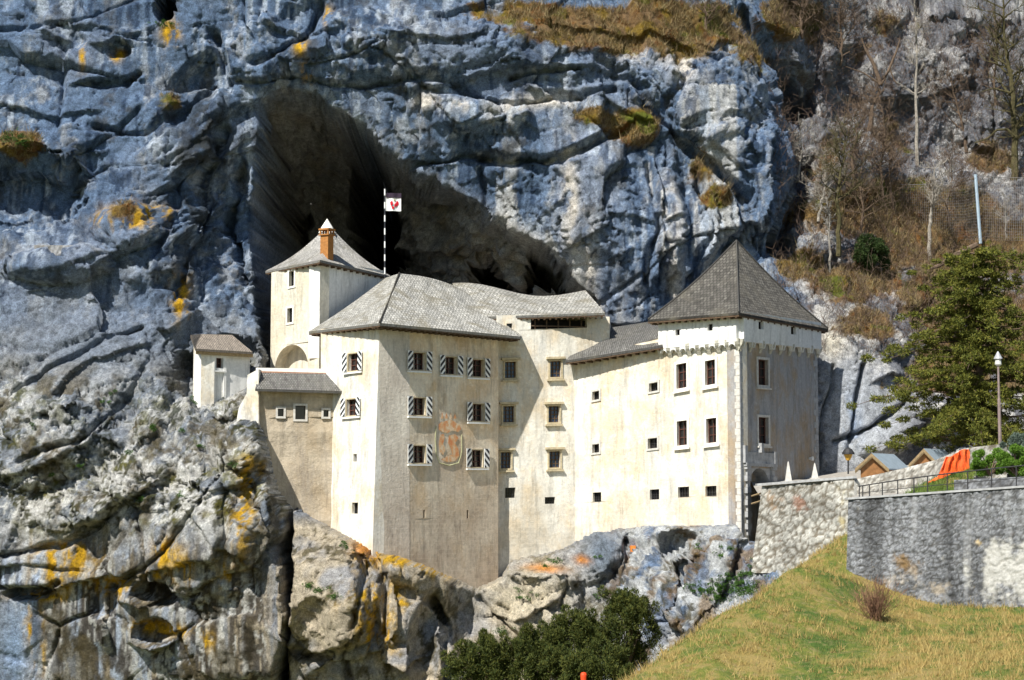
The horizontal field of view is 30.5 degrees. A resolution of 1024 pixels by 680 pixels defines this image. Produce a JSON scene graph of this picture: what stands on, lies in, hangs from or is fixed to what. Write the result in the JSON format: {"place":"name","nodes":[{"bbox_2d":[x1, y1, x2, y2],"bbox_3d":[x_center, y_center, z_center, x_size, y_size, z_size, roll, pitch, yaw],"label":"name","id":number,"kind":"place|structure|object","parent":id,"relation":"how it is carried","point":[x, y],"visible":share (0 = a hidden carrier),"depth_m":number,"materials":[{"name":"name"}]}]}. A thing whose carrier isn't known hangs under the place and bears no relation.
{"place":"outdoors","nodes":[
{"label":"outdoors","id":0,"kind":"place"},
{"bbox_2d":[0,0,1023,679],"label":"cliff","id":1,"kind":"structure","parent":0,"point":[284,130],"depth_m":131.05,"materials":[{"name":"grey stone"}]},
{"bbox_2d":[190,334,252,409],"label":"guard house","id":2,"kind":"structure","parent":1,"relation":"on","point":[221,366],"depth_m":123.29,"materials":[{"name":"white paint"}]},
{"bbox_2d":[214,355,226,372],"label":"window","id":3,"kind":"structure","parent":2,"relation":"in","point":[217,368],"depth_m":123.27,"materials":[{"name":"white stone"}]},
{"bbox_2d":[0,19,768,633],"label":"rock plants","id":4,"kind":"object","parent":1,"relation":"on","point":[750,587],"visible":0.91,"depth_m":112.78,"materials":[{"name":"green plant"}]},
{"bbox_2d":[440,628,514,679],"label":"evergreen shrub","id":5,"kind":"object","parent":1,"relation":"on","point":[484,659],"visible":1,"depth_m":103.25,"materials":[{"name":"green plant"}]},
{"bbox_2d":[0,0,1023,390],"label":"dead grass","id":6,"kind":"structure","parent":1,"relation":"on","point":[676,28],"depth_m":140.69,"materials":[{"name":"brown plant"}]},
{"bbox_2d":[237,219,827,587],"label":"castle","id":7,"kind":"structure","parent":1,"relation":"on","point":[474,435],"depth_m":122.99,"materials":[{"name":"beige paint"}]},
{"bbox_2d":[276,407,285,418],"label":"window","id":8,"kind":"structure","parent":7,"relation":"in","point":[279,410],"depth_m":120.68,"materials":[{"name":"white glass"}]},
{"bbox_2d":[286,305,293,324],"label":"window","id":9,"kind":"structure","parent":7,"relation":"in","point":[291,310],"depth_m":128.59,"materials":[{"name":"white stone"}]},
{"bbox_2d":[287,269,295,288],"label":"window","id":10,"kind":"structure","parent":7,"relation":"in","point":[294,271],"depth_m":128.75,"materials":[{"name":"white glass"}]},
{"bbox_2d":[293,404,307,420],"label":"window","id":11,"kind":"structure","parent":7,"relation":"in","point":[299,414],"depth_m":121.16,"materials":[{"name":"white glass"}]},
{"bbox_2d":[321,408,330,418],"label":"window","id":12,"kind":"structure","parent":7,"relation":"in","point":[324,411],"depth_m":121.27,"materials":[{"name":"white glass"}]},
{"bbox_2d":[340,397,360,418],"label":"window","id":13,"kind":"structure","parent":7,"relation":"in","point":[354,404],"depth_m":120.21,"materials":[{"name":"white glass"}]},
{"bbox_2d":[342,351,362,374],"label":"window","id":14,"kind":"structure","parent":7,"relation":"in","point":[356,359],"depth_m":120.51,"materials":[{"name":"white glass"}]},
{"bbox_2d":[355,503,357,513],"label":"window","id":15,"kind":"structure","parent":7,"relation":"in","point":[356,504],"depth_m":119.02,"materials":[{"name":"black glass"}]},
{"bbox_2d":[384,189,400,278],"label":"flagpole","id":16,"kind":"object","parent":7,"relation":"on","point":[392,201],"visible":0.88,"depth_m":133.78,"materials":[{"name":"white metal"}]},
{"bbox_2d":[407,350,431,372],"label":"window","id":17,"kind":"structure","parent":7,"relation":"in","point":[415,359],"depth_m":120.60,"materials":[{"name":"white glass"}]},
{"bbox_2d":[407,396,431,417],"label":"window","id":18,"kind":"structure","parent":7,"relation":"in","point":[415,404],"depth_m":120.30,"materials":[{"name":"white glass"}]},
{"bbox_2d":[407,444,431,465],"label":"window","id":19,"kind":"structure","parent":7,"relation":"in","point":[415,452],"depth_m":120.01,"materials":[{"name":"white glass"}]},
{"bbox_2d":[439,355,462,377],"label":"window","id":20,"kind":"structure","parent":7,"relation":"in","point":[446,362],"depth_m":122.58,"materials":[{"name":"white glass"}]},
{"bbox_2d":[466,448,489,469],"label":"window","id":21,"kind":"structure","parent":7,"relation":"in","point":[473,455],"depth_m":123.85,"materials":[{"name":"white glass"}]},
{"bbox_2d":[467,357,489,379],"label":"window","id":22,"kind":"structure","parent":7,"relation":"in","point":[473,366],"depth_m":124.42,"materials":[{"name":"white glass"}]},
{"bbox_2d":[467,402,489,423],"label":"window","id":23,"kind":"structure","parent":7,"relation":"in","point":[473,409],"depth_m":124.14,"materials":[{"name":"white glass"}]},
{"bbox_2d":[498,448,514,471],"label":"window","id":24,"kind":"structure","parent":7,"relation":"in","point":[504,456],"depth_m":125.98,"materials":[{"name":"beige stone"}]},
{"bbox_2d":[499,402,518,425],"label":"window","id":25,"kind":"structure","parent":7,"relation":"in","point":[506,410],"depth_m":126.32,"materials":[{"name":"beige stone"}]},
{"bbox_2d":[505,488,514,497],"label":"window","id":26,"kind":"structure","parent":7,"relation":"in","point":[509,492],"depth_m":126.07,"materials":[{"name":"black glass"}]},
{"bbox_2d":[501,357,520,381],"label":"window","id":27,"kind":"structure","parent":7,"relation":"in","point":[508,362],"depth_m":126.60,"materials":[{"name":"beige stone"}]},
{"bbox_2d":[545,497,553,503],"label":"window","id":28,"kind":"structure","parent":7,"relation":"in","point":[548,500],"depth_m":126.69,"materials":[{"name":"black glass"}]},
{"bbox_2d":[544,402,563,425],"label":"window","id":29,"kind":"structure","parent":7,"relation":"in","point":[552,410],"depth_m":127.09,"materials":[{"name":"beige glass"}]},
{"bbox_2d":[545,447,564,470],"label":"window","id":30,"kind":"structure","parent":7,"relation":"in","point":[552,457],"depth_m":126.85,"materials":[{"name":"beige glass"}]},
{"bbox_2d":[546,356,565,380],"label":"window","id":31,"kind":"structure","parent":7,"relation":"in","point":[553,362],"depth_m":127.37,"materials":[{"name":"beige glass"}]},
{"bbox_2d":[591,388,600,402],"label":"window","id":32,"kind":"structure","parent":7,"relation":"in","point":[597,394],"depth_m":126.54,"materials":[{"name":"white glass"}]},
{"bbox_2d":[591,442,600,454],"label":"window","id":33,"kind":"structure","parent":7,"relation":"in","point":[598,444],"depth_m":126.23,"materials":[{"name":"white glass"}]},
{"bbox_2d":[595,492,600,501],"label":"window","id":34,"kind":"structure","parent":7,"relation":"in","point":[597,495],"depth_m":126.04,"materials":[{"name":"black glass"}]},
{"bbox_2d":[646,435,658,450],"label":"window","id":35,"kind":"structure","parent":7,"relation":"in","point":[654,443],"depth_m":123.36,"materials":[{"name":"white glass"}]},
{"bbox_2d":[647,380,659,393],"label":"window","id":36,"kind":"structure","parent":7,"relation":"in","point":[655,387],"depth_m":123.61,"materials":[{"name":"white glass"}]},
{"bbox_2d":[652,489,658,499],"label":"window","id":37,"kind":"structure","parent":7,"relation":"in","point":[655,493],"depth_m":123.08,"materials":[{"name":"black glass"}]},
{"bbox_2d":[673,360,689,393],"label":"window","id":38,"kind":"structure","parent":7,"relation":"in","point":[683,368],"depth_m":122.27,"materials":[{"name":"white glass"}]},
{"bbox_2d":[673,417,689,449],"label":"window","id":39,"kind":"structure","parent":7,"relation":"in","point":[684,426],"depth_m":121.93,"materials":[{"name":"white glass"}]},
{"bbox_2d":[680,487,688,496],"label":"window","id":40,"kind":"structure","parent":7,"relation":"in","point":[684,491],"depth_m":121.66,"materials":[{"name":"black glass"}]},
{"bbox_2d":[701,356,718,389],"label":"window","id":41,"kind":"structure","parent":7,"relation":"in","point":[712,366],"depth_m":120.89,"materials":[{"name":"white glass"}]},
{"bbox_2d":[702,415,719,447],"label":"window","id":42,"kind":"structure","parent":7,"relation":"in","point":[713,424],"depth_m":120.51,"materials":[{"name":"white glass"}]},
{"bbox_2d":[707,486,715,495],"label":"window","id":43,"kind":"structure","parent":7,"relation":"in","point":[711,490],"depth_m":120.36,"materials":[{"name":"black glass"}]},
{"bbox_2d":[756,356,771,389],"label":"window","id":44,"kind":"structure","parent":7,"relation":"in","point":[760,364],"depth_m":122.32,"materials":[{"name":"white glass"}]},
{"bbox_2d":[757,414,771,447],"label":"window","id":45,"kind":"structure","parent":7,"relation":"in","point":[760,421],"depth_m":121.99,"materials":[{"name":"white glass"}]},
{"bbox_2d":[500,622,567,679],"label":"evergreen shrub","id":46,"kind":"object","parent":1,"relation":"on","point":[535,656],"visible":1,"depth_m":103.32,"materials":[{"name":"green plant"}]},
{"bbox_2d":[536,603,608,679],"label":"evergreen shrub","id":47,"kind":"object","parent":1,"relation":"on","point":[578,633],"visible":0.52,"depth_m":104.42,"materials":[{"name":"green plant"}]},
{"bbox_2d":[580,672,586,679],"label":"marker post","id":48,"kind":"object","parent":1,"relation":"on","point":[583,675],"visible":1,"depth_m":94.72,"materials":[{"name":"orange paint"}]},
{"bbox_2d":[558,639,635,679],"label":"evergreen shrub","id":49,"kind":"object","parent":1,"relation":"on","point":[588,661],"visible":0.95,"depth_m":101.05,"materials":[{"name":"green plant"}]},
{"bbox_2d":[589,585,663,679],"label":"evergreen shrub","id":50,"kind":"object","parent":1,"relation":"on","point":[630,609],"visible":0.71,"depth_m":105.60,"materials":[{"name":"green plant"}]},
{"bbox_2d":[691,0,727,32],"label":"bare tree","id":51,"kind":"object","parent":1,"relation":"on","point":[706,13],"visible":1,"depth_m":141.68,"materials":[{"name":"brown plant"}]},
{"bbox_2d":[787,0,821,38],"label":"bare tree","id":52,"kind":"object","parent":1,"relation":"on","point":[801,5],"visible":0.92,"depth_m":150.42,"materials":[{"name":"brown plant"}]},
{"bbox_2d":[781,113,830,177],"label":"bare tree","id":53,"kind":"object","parent":1,"relation":"on","point":[800,157],"visible":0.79,"depth_m":144.51,"materials":[{"name":"brown plant"}]},
{"bbox_2d":[791,147,850,221],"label":"bare tree","id":54,"kind":"object","parent":1,"relation":"on","point":[821,198],"visible":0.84,"depth_m":141.53,"materials":[{"name":"grey plant"}]},
{"bbox_2d":[810,190,837,272],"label":"bare tree","id":55,"kind":"object","parent":1,"relation":"on","point":[826,207],"visible":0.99,"depth_m":139.44,"materials":[{"name":"grey plant"}]},
{"bbox_2d":[807,111,888,256],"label":"bare tree","id":56,"kind":"object","parent":1,"relation":"on","point":[836,201],"visible":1,"depth_m":139.64,"materials":[{"name":"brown plant"}]},
{"bbox_2d":[810,0,886,65],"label":"bare tree","id":57,"kind":"object","parent":1,"relation":"on","point":[841,17],"visible":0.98,"depth_m":155.70,"materials":[{"name":"brown plant"}]},
{"bbox_2d":[808,85,900,183],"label":"bare tree","id":58,"kind":"object","parent":1,"relation":"on","point":[862,118],"visible":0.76,"depth_m":147.49,"materials":[{"name":"brown plant"}]},
{"bbox_2d":[851,232,891,270],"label":"juniper","id":59,"kind":"object","parent":1,"relation":"on","point":[881,248],"visible":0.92,"depth_m":140.81,"materials":[{"name":"green plant"}]},
{"bbox_2d":[845,38,900,133],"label":"bare tree","id":60,"kind":"object","parent":1,"relation":"on","point":[878,77],"visible":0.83,"depth_m":155.70,"materials":[{"name":"brown plant"}]},
{"bbox_2d":[834,133,918,234],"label":"bare tree","id":61,"kind":"object","parent":1,"relation":"on","point":[854,151],"visible":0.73,"depth_m":145.19,"materials":[{"name":"brown plant"}]},
{"bbox_2d":[841,79,915,196],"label":"bare tree","id":62,"kind":"object","parent":1,"relation":"on","point":[882,144],"visible":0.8,"depth_m":149.93,"materials":[{"name":"brown plant"}]},
{"bbox_2d":[874,132,910,208],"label":"bare tree","id":63,"kind":"object","parent":1,"relation":"on","point":[890,178],"visible":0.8,"depth_m":150.61,"materials":[{"name":"brown plant"}]},
{"bbox_2d":[762,0,1023,358],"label":"brushwood","id":64,"kind":"object","parent":1,"relation":"on","point":[876,153],"visible":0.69,"depth_m":152.07,"materials":[{"name":"brown plant"}]},
{"bbox_2d":[896,0,943,161],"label":"bare tree","id":65,"kind":"object","parent":1,"relation":"on","point":[915,92],"visible":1,"depth_m":157.05,"materials":[{"name":"grey plant"}]},
{"bbox_2d":[846,246,1023,456],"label":"evergreen tree","id":66,"kind":"object","parent":1,"relation":"on","point":[976,402],"visible":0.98,"depth_m":118.64,"materials":[{"name":"green plant"}]},
{"bbox_2d":[917,158,957,260],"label":"bare tree","id":67,"kind":"object","parent":1,"relation":"on","point":[933,193],"visible":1,"depth_m":148.59,"materials":[{"name":"grey plant"}]},
{"bbox_2d":[919,139,985,229],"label":"bare tree","id":68,"kind":"object","parent":1,"relation":"on","point":[947,155],"visible":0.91,"depth_m":152.56,"materials":[{"name":"brown plant"}]},
{"bbox_2d":[930,242,978,269],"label":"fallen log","id":69,"kind":"object","parent":1,"relation":"on","point":[973,246],"visible":0.49,"depth_m":145.15,"materials":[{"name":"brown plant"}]},
{"bbox_2d":[921,57,988,151],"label":"bare tree","id":70,"kind":"object","parent":1,"relation":"on","point":[962,127],"visible":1,"depth_m":160.56,"materials":[{"name":"brown plant"}]},
{"bbox_2d":[898,174,1023,243],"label":"rockfall fence","id":71,"kind":"object","parent":1,"relation":"on","point":[978,218],"visible":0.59,"depth_m":152.06,"materials":[{"name":"metal"}]},
{"bbox_2d":[955,0,1023,179],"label":"bare tree","id":72,"kind":"object","parent":1,"relation":"on","point":[1014,122],"visible":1,"depth_m":159.26,"materials":[{"name":"brown plant"}]},
{"bbox_2d":[956,1,1023,105],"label":"bare tree","id":73,"kind":"object","parent":1,"relation":"on","point":[994,73],"visible":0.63,"depth_m":163.29,"materials":[{"name":"brown plant"}]},
{"bbox_2d":[993,192,1018,237],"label":"bare tree","id":74,"kind":"object","parent":1,"relation":"on","point":[1004,211],"visible":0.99,"depth_m":152.94,"materials":[{"name":"grey plant"}]},
{"bbox_2d":[999,432,1023,455],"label":"garden bush","id":75,"kind":"object","parent":1,"relation":"on","point":[1016,438],"visible":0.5,"depth_m":104.75,"materials":[{"name":"green plant"}]},
{"bbox_2d":[751,479,802,497],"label":"bridge path","id":76,"kind":"structure","parent":0,"point":[758,489],"depth_m":119.56,"materials":[{"name":"grey stone"}]},
{"bbox_2d":[785,462,791,483],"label":"obelisk","id":77,"kind":"object","parent":76,"relation":"on","point":[788,476],"visible":0.41,"depth_m":115.10,"materials":[{"name":"stone"}]},
{"bbox_2d":[810,463,819,481],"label":"obelisk","id":78,"kind":"object","parent":76,"relation":"on","point":[814,474],"visible":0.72,"depth_m":116.09,"materials":[{"name":"stone"}]},
{"bbox_2d":[842,447,853,473],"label":"lantern post","id":79,"kind":"object","parent":76,"relation":"on","point":[848,452],"visible":1,"depth_m":111.68,"materials":[{"name":"metal"}]},
{"bbox_2d":[600,533,1023,679],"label":"grass slope","id":80,"kind":"structure","parent":0,"point":[784,671],"depth_m":82.21,"materials":[{"name":"green plant"}]},
{"bbox_2d":[751,476,857,572],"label":"stone wall","id":81,"kind":"structure","parent":80,"relation":"on","point":[797,520],"depth_m":110.46,"materials":[{"name":"grey stone"}]},
{"bbox_2d":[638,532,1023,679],"bbox_3d":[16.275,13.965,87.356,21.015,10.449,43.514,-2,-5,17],"label":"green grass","id":82,"kind":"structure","parent":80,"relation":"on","point":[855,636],"depth_m":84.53,"materials":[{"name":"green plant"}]},
{"bbox_2d":[831,572,909,620],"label":"bare shrub","id":83,"kind":"object","parent":80,"relation":"on","point":[873,604],"visible":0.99,"depth_m":88.02,"materials":[{"name":"brown plant"}]},
{"bbox_2d":[845,485,1023,607],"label":"stone wall","id":84,"kind":"structure","parent":80,"relation":"on","point":[956,547],"depth_m":95.55,"materials":[{"name":"grey stone"}]},
{"bbox_2d":[858,465,1023,496],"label":"railing","id":85,"kind":"object","parent":84,"relation":"on","point":[914,487],"visible":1,"depth_m":96.77,"materials":[{"name":"metal"}]},
{"bbox_2d":[853,491,951,498],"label":"path","id":86,"kind":"structure","parent":0,"point":[877,494],"depth_m":105.50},
{"bbox_2d":[970,447,1005,476],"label":"garden bush","id":87,"kind":"object","parent":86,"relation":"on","point":[986,462],"visible":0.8,"depth_m":99.25,"materials":[{"name":"green plant"}]},
{"bbox_2d":[954,477,1023,489],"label":"stone wall","id":88,"kind":"structure","parent":86,"relation":"on","point":[1006,482],"depth_m":97.14,"materials":[{"name":"grey stone"}]},
{"bbox_2d":[995,443,1023,476],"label":"garden bush","id":89,"kind":"object","parent":86,"relation":"on","point":[1006,458],"visible":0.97,"depth_m":98.05,"materials":[{"name":"green plant"}]},
{"bbox_2d":[802,454,1011,479],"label":"road","id":90,"kind":"structure","parent":0,"point":[839,474],"depth_m":126.31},
{"bbox_2d":[855,453,907,477],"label":"kiosk","id":91,"kind":"object","parent":90,"relation":"on","point":[871,464],"visible":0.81,"depth_m":114.03,"materials":[{"name":"orange wood"}]},
{"bbox_2d":[909,448,948,466],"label":"kiosk","id":92,"kind":"object","parent":90,"relation":"on","point":[924,455],"visible":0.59,"depth_m":116.02,"materials":[{"name":"orange wood"}]},
{"bbox_2d":[856,444,1006,494],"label":"parapet wall","id":93,"kind":"structure","parent":90,"relation":"on","point":[934,467],"depth_m":107.19,"materials":[{"name":"grey stone"}]},
{"bbox_2d":[994,351,1001,443],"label":"street lamp","id":94,"kind":"object","parent":90,"relation":"on","point":[998,358],"visible":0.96,"depth_m":107.10,"materials":[{"name":"grey metal"}]},
{"bbox_2d":[904,466,977,493],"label":"grass bank","id":95,"kind":"structure","parent":0,"point":[951,480],"depth_m":102.85,"materials":[{"name":"green plant"}]},
{"bbox_2d":[931,449,969,480],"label":"safety net","id":96,"kind":"object","parent":95,"relation":"on","point":[950,464],"visible":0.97,"depth_m":104.60,"materials":[{"name":"orange plastic"}]}
]}

